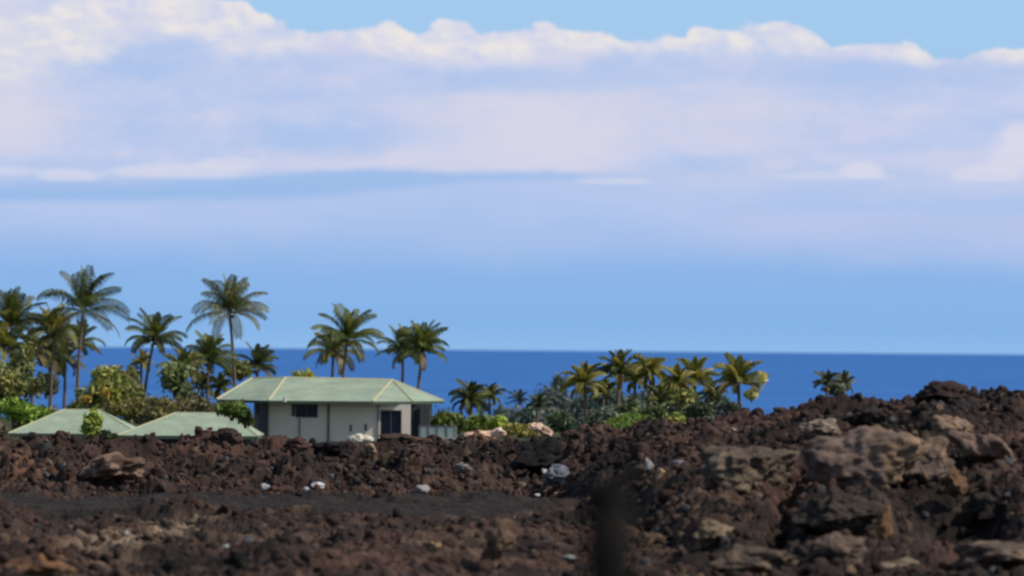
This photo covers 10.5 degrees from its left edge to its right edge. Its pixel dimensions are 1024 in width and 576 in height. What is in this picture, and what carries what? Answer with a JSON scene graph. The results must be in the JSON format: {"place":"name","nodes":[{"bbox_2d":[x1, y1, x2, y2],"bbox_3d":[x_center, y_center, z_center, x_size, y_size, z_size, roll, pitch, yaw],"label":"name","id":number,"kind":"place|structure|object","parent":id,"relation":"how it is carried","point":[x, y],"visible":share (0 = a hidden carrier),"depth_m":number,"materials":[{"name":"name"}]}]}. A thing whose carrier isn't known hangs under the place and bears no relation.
{"place":"outdoors","nodes":[
{"label":"outdoors","id":0,"kind":"place"},
{"bbox_2d":[0,389,1023,575],"bbox_3d":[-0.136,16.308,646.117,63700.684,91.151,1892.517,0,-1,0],"label":"ground","id":1,"kind":"structure","parent":0,"point":[470,506],"depth_m":214.52,"materials":[{"name":"stone"}]},
{"bbox_2d":[0,363,30,400],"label":"shrub","id":2,"kind":"object","parent":1,"relation":"on","point":[11,384],"visible":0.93,"depth_m":411.59,"materials":[{"name":"green plant"}]},
{"bbox_2d":[0,322,34,427],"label":"palm tree","id":3,"kind":"object","parent":1,"relation":"on","point":[7,342],"visible":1,"depth_m":417.54,"materials":[{"name":"green plant"}]},
{"bbox_2d":[0,342,38,398],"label":"shrub","id":4,"kind":"object","parent":1,"relation":"on","point":[21,362],"visible":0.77,"depth_m":415.44,"materials":[{"name":"green plant"}]},
{"bbox_2d":[0,286,46,436],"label":"palm tree","id":5,"kind":"object","parent":1,"relation":"on","point":[11,313],"visible":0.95,"depth_m":424.66,"materials":[{"name":"green plant"}]},
{"bbox_2d":[0,396,58,429],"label":"shrub","id":6,"kind":"object","parent":1,"relation":"on","point":[21,411],"visible":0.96,"depth_m":377.43,"materials":[{"name":"green plant"}]},
{"bbox_2d":[21,375,47,401],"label":"shrub","id":7,"kind":"object","parent":1,"relation":"on","point":[34,388],"visible":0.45,"depth_m":421.80,"materials":[{"name":"green plant"}]},
{"bbox_2d":[14,331,55,404],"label":"palm tree","id":8,"kind":"object","parent":1,"relation":"on","point":[40,356],"visible":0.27,"depth_m":437.52,"materials":[{"name":"green plant"}]},
{"bbox_2d":[19,561,76,575],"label":"boulder","id":9,"kind":"object","parent":1,"relation":"on","point":[48,568],"visible":0.92,"depth_m":158.13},
{"bbox_2d":[36,371,61,398],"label":"shrub","id":10,"kind":"object","parent":1,"relation":"on","point":[55,389],"visible":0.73,"depth_m":433.68,"materials":[{"name":"green plant"}]},
{"bbox_2d":[34,334,73,376],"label":"palm tree","id":11,"kind":"object","parent":1,"relation":"on","point":[59,362],"visible":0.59,"depth_m":439.71,"materials":[{"name":"green plant"}]},
{"bbox_2d":[26,302,84,409],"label":"palm tree","id":12,"kind":"object","parent":1,"relation":"on","point":[52,330],"visible":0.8,"depth_m":431.64,"materials":[{"name":"green plant"}]},
{"bbox_2d":[55,341,85,408],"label":"palm tree","id":13,"kind":"object","parent":1,"relation":"on","point":[70,353],"visible":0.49,"depth_m":444.83,"materials":[{"name":"green plant"}]},
{"bbox_2d":[8,409,141,440],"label":"pavilion","id":14,"kind":"structure","parent":1,"relation":"on","point":[68,420],"depth_m":373.59,"materials":[{"name":"green"}]},
{"bbox_2d":[36,265,131,400],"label":"palm tree","id":15,"kind":"object","parent":1,"relation":"on","point":[82,300],"visible":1,"depth_m":424.71,"materials":[{"name":"green plant"}]},
{"bbox_2d":[67,319,105,401],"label":"palm tree","id":16,"kind":"object","parent":1,"relation":"on","point":[86,342],"visible":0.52,"depth_m":454.83,"materials":[{"name":"green plant"}]},
{"bbox_2d":[78,406,104,438],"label":"shrub","id":17,"kind":"object","parent":1,"relation":"on","point":[92,421],"visible":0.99,"depth_m":337.64,"materials":[{"name":"green plant"}]},
{"bbox_2d":[89,364,122,382],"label":"shrub","id":18,"kind":"object","parent":1,"relation":"on","point":[104,372],"visible":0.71,"depth_m":407.58,"materials":[{"name":"green plant"}]},
{"bbox_2d":[78,452,145,479],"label":"boulder","id":19,"kind":"object","parent":1,"relation":"on","point":[115,465],"visible":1,"depth_m":260.94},
{"bbox_2d":[74,376,152,412],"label":"shrub","id":20,"kind":"object","parent":1,"relation":"on","point":[120,390],"visible":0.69,"depth_m":397.13,"materials":[{"name":"green plant"}]},
{"bbox_2d":[97,390,154,423],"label":"shrub","id":21,"kind":"object","parent":1,"relation":"on","point":[128,410],"visible":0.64,"depth_m":391.17,"materials":[{"name":"green plant"}]},
{"bbox_2d":[116,360,140,423],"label":"shrub","id":22,"kind":"object","parent":1,"relation":"on","point":[132,372],"visible":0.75,"depth_m":424.61,"materials":[{"name":"green plant"}]},
{"bbox_2d":[130,349,154,425],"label":"palm tree","id":23,"kind":"object","parent":1,"relation":"on","point":[143,357],"visible":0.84,"depth_m":449.83,"materials":[{"name":"green plant"}]},
{"bbox_2d":[136,404,170,422],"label":"shrub","id":24,"kind":"object","parent":1,"relation":"on","point":[149,414],"visible":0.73,"depth_m":383.32,"materials":[{"name":"green plant"}]},
{"bbox_2d":[124,307,187,424],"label":"palm tree","id":25,"kind":"object","parent":1,"relation":"on","point":[154,328],"visible":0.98,"depth_m":429.60,"materials":[{"name":"green plant"}]},
{"bbox_2d":[136,394,186,411],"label":"shrub","id":26,"kind":"object","parent":1,"relation":"on","point":[160,402],"visible":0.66,"depth_m":387.34,"materials":[{"name":"green plant"}]},
{"bbox_2d":[156,355,197,397],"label":"shrub","id":27,"kind":"object","parent":1,"relation":"on","point":[174,378],"visible":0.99,"depth_m":407.52,"materials":[{"name":"green plant"}]},
{"bbox_2d":[155,346,207,385],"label":"palm tree","id":28,"kind":"object","parent":1,"relation":"on","point":[183,354],"visible":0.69,"depth_m":411.82,"materials":[{"name":"green plant"}]},
{"bbox_2d":[175,383,202,401],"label":"shrub","id":29,"kind":"object","parent":1,"relation":"on","point":[187,392],"visible":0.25,"depth_m":399.46,"materials":[{"name":"green plant"}]},
{"bbox_2d":[118,412,263,446],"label":"pavilion","id":30,"kind":"structure","parent":1,"relation":"on","point":[169,429],"depth_m":367.94,"materials":[{"name":"green"}]},
{"bbox_2d":[168,397,217,413],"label":"shrub","id":31,"kind":"object","parent":1,"relation":"on","point":[200,404],"visible":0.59,"depth_m":385.69,"materials":[{"name":"green plant"}]},
{"bbox_2d":[188,369,215,399],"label":"palm tree","id":32,"kind":"object","parent":1,"relation":"on","point":[201,384],"visible":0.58,"depth_m":424.75,"materials":[{"name":"green plant"}]},
{"bbox_2d":[185,330,239,400],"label":"palm tree","id":33,"kind":"object","parent":1,"relation":"on","point":[209,349],"visible":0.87,"depth_m":419.70,"materials":[{"name":"green plant"}]},
{"bbox_2d":[204,372,234,403],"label":"palm tree","id":34,"kind":"object","parent":1,"relation":"on","point":[221,382],"visible":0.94,"depth_m":414.81,"materials":[{"name":"green plant"}]},
{"bbox_2d":[185,273,268,387],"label":"palm tree","id":35,"kind":"object","parent":1,"relation":"on","point":[230,297],"visible":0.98,"depth_m":427.66,"materials":[{"name":"green plant"}]},
{"bbox_2d":[211,427,243,444],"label":"boulder","id":36,"kind":"object","parent":1,"relation":"on","point":[231,436],"visible":1,"depth_m":283.41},
{"bbox_2d":[213,398,247,420],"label":"shrub","id":37,"kind":"object","parent":1,"relation":"on","point":[232,409],"visible":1,"depth_m":361.52,"materials":[{"name":"green plant"}]},
{"bbox_2d":[223,551,246,569],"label":"boulder","id":38,"kind":"object","parent":1,"relation":"on","point":[236,559],"visible":1,"depth_m":162.41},
{"bbox_2d":[223,358,254,380],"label":"shrub","id":39,"kind":"object","parent":1,"relation":"on","point":[243,370],"visible":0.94,"depth_m":429.56,"materials":[{"name":"green plant"}]},
{"bbox_2d":[236,408,256,427],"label":"shrub","id":40,"kind":"object","parent":1,"relation":"on","point":[248,420],"visible":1,"depth_m":363.77,"materials":[{"name":"green plant"}]},
{"bbox_2d":[237,341,279,376],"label":"palm tree","id":41,"kind":"object","parent":1,"relation":"on","point":[260,358],"visible":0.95,"depth_m":431.63,"materials":[{"name":"green plant"}]},
{"bbox_2d":[283,436,311,451],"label":"boulder","id":42,"kind":"object","parent":1,"relation":"on","point":[300,443],"visible":0.83,"depth_m":282.69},
{"bbox_2d":[216,377,443,442],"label":"house","id":43,"kind":"structure","parent":1,"relation":"on","point":[322,409],"depth_m":395.67,"materials":[{"name":"green"}]},
{"bbox_2d":[295,404,317,417],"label":"window","id":44,"kind":"structure","parent":43,"relation":"in","point":[301,410],"depth_m":395.61,"materials":[{"name":"black glass"}]},
{"bbox_2d":[380,410,401,437],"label":"sliding door","id":45,"kind":"structure","parent":43,"relation":"in","point":[390,420],"depth_m":395.71,"materials":[{"name":"black glass"}]},
{"bbox_2d":[412,409,419,436],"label":"door","id":46,"kind":"structure","parent":43,"relation":"in","point":[415,412],"depth_m":397.16,"materials":[{"name":"black glass"}]},
{"bbox_2d":[310,441,352,457],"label":"boulder","id":47,"kind":"object","parent":1,"relation":"on","point":[341,449],"visible":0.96,"depth_m":278.99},
{"bbox_2d":[303,330,361,377],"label":"palm tree","id":48,"kind":"object","parent":1,"relation":"on","point":[337,353],"visible":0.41,"depth_m":433.79,"materials":[{"name":"green plant"}]},
{"bbox_2d":[307,302,384,377],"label":"palm tree","id":49,"kind":"object","parent":1,"relation":"on","point":[348,327],"visible":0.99,"depth_m":423.70,"materials":[{"name":"green plant"}]},
{"bbox_2d":[375,323,419,382],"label":"palm tree","id":50,"kind":"object","parent":1,"relation":"on","point":[395,346],"visible":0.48,"depth_m":435.61,"materials":[{"name":"green plant"}]},
{"bbox_2d":[378,433,435,444],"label":"boulder","id":51,"kind":"object","parent":1,"relation":"on","point":[401,438],"visible":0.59,"depth_m":287.32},
{"bbox_2d":[393,319,449,389],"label":"palm tree","id":52,"kind":"object","parent":1,"relation":"on","point":[423,341],"visible":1,"depth_m":423.70,"materials":[{"name":"green plant"}]},
{"bbox_2d":[430,405,460,434],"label":"shrub","id":53,"kind":"object","parent":1,"relation":"on","point":[438,418],"visible":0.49,"depth_m":401.51,"materials":[{"name":"green plant"}]},
{"bbox_2d":[438,411,469,434],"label":"shrub","id":54,"kind":"object","parent":1,"relation":"on","point":[452,421],"visible":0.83,"depth_m":395.82,"materials":[{"name":"green plant"}]},
{"bbox_2d":[448,378,491,415],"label":"palm tree","id":55,"kind":"object","parent":1,"relation":"on","point":[471,396],"visible":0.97,"depth_m":404.70,"materials":[{"name":"green plant"}]},
{"bbox_2d":[463,411,490,432],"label":"shrub","id":56,"kind":"object","parent":1,"relation":"on","point":[478,421],"visible":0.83,"depth_m":384.38,"materials":[{"name":"green plant"}]},
{"bbox_2d":[479,382,507,420],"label":"palm tree","id":57,"kind":"object","parent":1,"relation":"on","point":[493,387],"visible":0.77,"depth_m":409.84,"materials":[{"name":"green plant"}]},
{"bbox_2d":[484,413,508,430],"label":"shrub","id":58,"kind":"object","parent":1,"relation":"on","point":[497,421],"visible":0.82,"depth_m":371.72,"materials":[{"name":"green plant"}]},
{"bbox_2d":[479,517,516,562],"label":"boulder","id":59,"kind":"object","parent":1,"relation":"on","point":[500,539],"visible":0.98,"depth_m":172.51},
{"bbox_2d":[491,402,514,437],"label":"tree","id":60,"kind":"object","parent":1,"relation":"on","point":[504,411],"visible":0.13,"depth_m":529.89,"materials":[{"name":"green plant"}]},
{"bbox_2d":[0,385,1023,575],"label":"lava rubble","id":61,"kind":"object","parent":1,"relation":"on","point":[722,507],"visible":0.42,"depth_m":211.07,"materials":[{"name":"stone"}]},
{"bbox_2d":[0,404,1023,575],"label":"lava rocks","id":62,"kind":"object","parent":1,"relation":"on","point":[698,560],"visible":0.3,"depth_m":203.16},
{"bbox_2d":[493,422,538,437],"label":"shrub","id":63,"kind":"object","parent":1,"relation":"on","point":[519,430],"visible":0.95,"depth_m":349.45,"materials":[{"name":"green plant"}]},
{"bbox_2d":[507,399,552,437],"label":"tree","id":64,"kind":"object","parent":1,"relation":"on","point":[525,415],"visible":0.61,"depth_m":519.19,"materials":[{"name":"green plant"}]},
{"bbox_2d":[509,437,563,473],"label":"boulder","id":65,"kind":"object","parent":1,"relation":"on","point":[536,456],"visible":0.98,"depth_m":266.08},
{"bbox_2d":[526,393,553,434],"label":"palm tree","id":66,"kind":"object","parent":1,"relation":"on","point":[538,403],"visible":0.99,"depth_m":429.79,"materials":[{"name":"green plant"}]},
{"bbox_2d":[528,422,552,435],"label":"boulder","id":67,"kind":"object","parent":1,"relation":"on","point":[541,428],"visible":1,"depth_m":311.68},
{"bbox_2d":[530,382,566,437],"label":"tree","id":68,"kind":"object","parent":1,"relation":"on","point":[548,394],"visible":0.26,"depth_m":599.55,"materials":[{"name":"green plant"}]},
{"bbox_2d":[543,464,569,484],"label":"boulder","id":69,"kind":"object","parent":1,"relation":"on","point":[556,474],"visible":0.99,"depth_m":254.73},
{"bbox_2d":[549,371,570,431],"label":"tree","id":70,"kind":"object","parent":1,"relation":"on","point":[558,380],"visible":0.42,"depth_m":639.57,"materials":[{"name":"green plant"}]},
{"bbox_2d":[542,387,578,437],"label":"tree","id":71,"kind":"object","parent":1,"relation":"on","point":[559,401],"visible":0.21,"depth_m":559.03,"materials":[{"name":"green plant"}]},
{"bbox_2d":[544,409,582,435],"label":"shrub","id":72,"kind":"object","parent":1,"relation":"on","point":[562,422],"visible":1,"depth_m":351.53,"materials":[{"name":"green plant"}]},
{"bbox_2d":[560,388,601,430],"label":"tree","id":73,"kind":"object","parent":1,"relation":"on","point":[578,411],"visible":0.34,"depth_m":539.49,"materials":[{"name":"green plant"}]},
{"bbox_2d":[558,360,606,423],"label":"palm tree","id":74,"kind":"object","parent":1,"relation":"on","point":[581,379],"visible":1,"depth_m":371.85,"materials":[{"name":"green plant"}]},
{"bbox_2d":[581,406,625,426],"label":"shrub","id":75,"kind":"object","parent":1,"relation":"on","point":[594,416],"visible":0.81,"depth_m":359.40,"materials":[{"name":"green plant"}]},
{"bbox_2d":[587,379,621,406],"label":"palm tree","id":76,"kind":"object","parent":1,"relation":"on","point":[609,388],"visible":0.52,"depth_m":391.84,"materials":[{"name":"green plant"}]},
{"bbox_2d":[581,477,634,575],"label":"post","id":77,"kind":"object","parent":1,"relation":"on","point":[608,548],"visible":1,"depth_m":39.84,"materials":[{"name":"brown wood"}]},
{"bbox_2d":[590,390,640,410],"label":"shrub","id":78,"kind":"object","parent":1,"relation":"on","point":[610,401],"visible":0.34,"depth_m":519.36,"materials":[{"name":"green plant"}]},
{"bbox_2d":[591,348,641,405],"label":"palm tree","id":79,"kind":"object","parent":1,"relation":"on","point":[616,366],"visible":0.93,"depth_m":377.65,"materials":[{"name":"green plant"}]},
{"bbox_2d":[611,398,644,415],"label":"shrub","id":80,"kind":"object","parent":1,"relation":"on","point":[634,406],"visible":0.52,"depth_m":361.47,"materials":[{"name":"green plant"}]},
{"bbox_2d":[617,366,644,399],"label":"palm tree","id":81,"kind":"object","parent":1,"relation":"on","point":[632,385],"visible":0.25,"depth_m":383.83,"materials":[{"name":"green plant"}]},
{"bbox_2d":[604,411,659,428],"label":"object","id":82,"kind":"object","parent":1,"relation":"on","point":[628,419],"depth_m":331.47,"materials":[{"name":"green plant"}]},
{"bbox_2d":[631,355,667,406],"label":"palm tree","id":83,"kind":"object","parent":1,"relation":"on","point":[650,368],"visible":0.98,"depth_m":373.70,"materials":[{"name":"green plant"}]},
{"bbox_2d":[640,401,670,418],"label":"shrub","id":84,"kind":"object","parent":1,"relation":"on","point":[660,411],"visible":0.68,"depth_m":351.62,"materials":[{"name":"green plant"}]},
{"bbox_2d":[641,384,675,410],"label":"palm tree","id":85,"kind":"object","parent":1,"relation":"on","point":[660,395],"visible":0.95,"depth_m":365.79,"materials":[{"name":"green plant"}]},
{"bbox_2d":[661,363,697,413],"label":"palm tree","id":86,"kind":"object","parent":1,"relation":"on","point":[677,378],"visible":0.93,"depth_m":369.67,"materials":[{"name":"green plant"}]},
{"bbox_2d":[673,386,697,411],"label":"shrub","id":87,"kind":"object","parent":1,"relation":"on","point":[684,396],"visible":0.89,"depth_m":365.62,"materials":[{"name":"green plant"}]},
{"bbox_2d":[675,399,714,418],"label":"shrub","id":88,"kind":"object","parent":1,"relation":"on","point":[700,408],"visible":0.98,"depth_m":361.55,"materials":[{"name":"green plant"}]},
{"bbox_2d":[676,356,719,417],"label":"palm tree","id":89,"kind":"object","parent":1,"relation":"on","point":[701,377],"visible":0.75,"depth_m":375.69,"materials":[{"name":"green plant"}]},
{"bbox_2d":[692,518,733,547],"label":"boulder","id":90,"kind":"object","parent":1,"relation":"on","point":[709,533],"visible":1,"depth_m":178.86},
{"bbox_2d":[697,380,728,420],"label":"palm tree","id":91,"kind":"object","parent":1,"relation":"on","point":[708,393],"visible":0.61,"depth_m":391.84,"materials":[{"name":"green plant"}]},
{"bbox_2d":[708,352,769,403],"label":"palm tree","id":92,"kind":"object","parent":1,"relation":"on","point":[735,374],"visible":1,"depth_m":369.75,"materials":[{"name":"green plant"}]},
{"bbox_2d":[699,445,801,493],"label":"boulder","id":93,"kind":"object","parent":1,"relation":"on","point":[735,468],"visible":0.85,"depth_m":195.12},
{"bbox_2d":[707,543,798,573],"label":"boulder","id":94,"kind":"object","parent":1,"relation":"on","point":[750,559],"visible":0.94,"depth_m":165.23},
{"bbox_2d":[798,418,839,437],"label":"boulder","id":95,"kind":"object","parent":1,"relation":"on","point":[817,427],"visible":0.91,"depth_m":215.72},
{"bbox_2d":[812,369,841,395],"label":"palm tree","id":96,"kind":"object","parent":1,"relation":"on","point":[825,380],"visible":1,"depth_m":439.80,"materials":[{"name":"green plant"}]},
{"bbox_2d":[806,532,866,562],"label":"boulder","id":97,"kind":"object","parent":1,"relation":"on","point":[829,548],"visible":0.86,"depth_m":168.43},
{"bbox_2d":[791,489,884,533],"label":"boulder","id":98,"kind":"object","parent":1,"relation":"on","point":[830,511],"visible":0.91,"depth_m":176.76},
{"bbox_2d":[832,370,857,393],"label":"palm tree","id":99,"kind":"object","parent":1,"relation":"on","point":[844,378],"visible":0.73,"depth_m":445.77,"materials":[{"name":"green plant"}]},
{"bbox_2d":[800,425,926,488],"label":"boulder","id":100,"kind":"object","parent":1,"relation":"on","point":[876,455],"visible":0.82,"depth_m":192.13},
{"bbox_2d":[843,404,887,427],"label":"boulder","id":101,"kind":"object","parent":1,"relation":"on","point":[872,415],"visible":0.81,"depth_m":217.53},
{"bbox_2d":[876,505,892,540],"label":"boulder","id":102,"kind":"object","parent":1,"relation":"on","point":[884,529],"visible":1,"depth_m":174.57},
{"bbox_2d":[880,557,919,568],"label":"boulder","id":103,"kind":"object","parent":1,"relation":"on","point":[906,562],"visible":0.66,"depth_m":165.37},
{"bbox_2d":[900,436,956,485],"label":"boulder","id":104,"kind":"object","parent":1,"relation":"on","point":[934,462],"visible":0.62,"depth_m":195.68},
{"bbox_2d":[912,380,967,404],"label":"boulder","id":105,"kind":"object","parent":1,"relation":"on","point":[944,391],"visible":0.81,"depth_m":224.77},
{"bbox_2d":[928,415,972,436],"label":"boulder","id":106,"kind":"object","parent":1,"relation":"on","point":[941,425],"visible":0.62,"depth_m":210.12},
{"bbox_2d":[942,468,968,498],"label":"boulder","id":107,"kind":"object","parent":1,"relation":"on","point":[955,483],"visible":1,"depth_m":192.53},
{"bbox_2d":[946,429,1016,463],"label":"boulder","id":108,"kind":"object","parent":1,"relation":"on","point":[984,449],"visible":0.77,"depth_m":198.76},
{"bbox_2d":[952,540,1023,569],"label":"boulder","id":109,"kind":"object","parent":1,"relation":"on","point":[984,555],"visible":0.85,"depth_m":168.06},
{"bbox_2d":[969,485,1010,526],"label":"boulder","id":110,"kind":"object","parent":1,"relation":"on","point":[986,505],"visible":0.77,"depth_m":191.91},
{"bbox_2d":[0,347,1023,418],"bbox_3d":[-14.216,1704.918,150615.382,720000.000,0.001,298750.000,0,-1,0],"label":"sea","id":111,"kind":"structure","parent":0,"point":[792,377],"depth_m":7147.26,"materials":[{"name":"liquid"}]},
{"bbox_2d":[0,0,1023,354],"label":"sky","id":112,"kind":"structure","parent":0,"point":[775,176],"materials":[{"name":"blue"}]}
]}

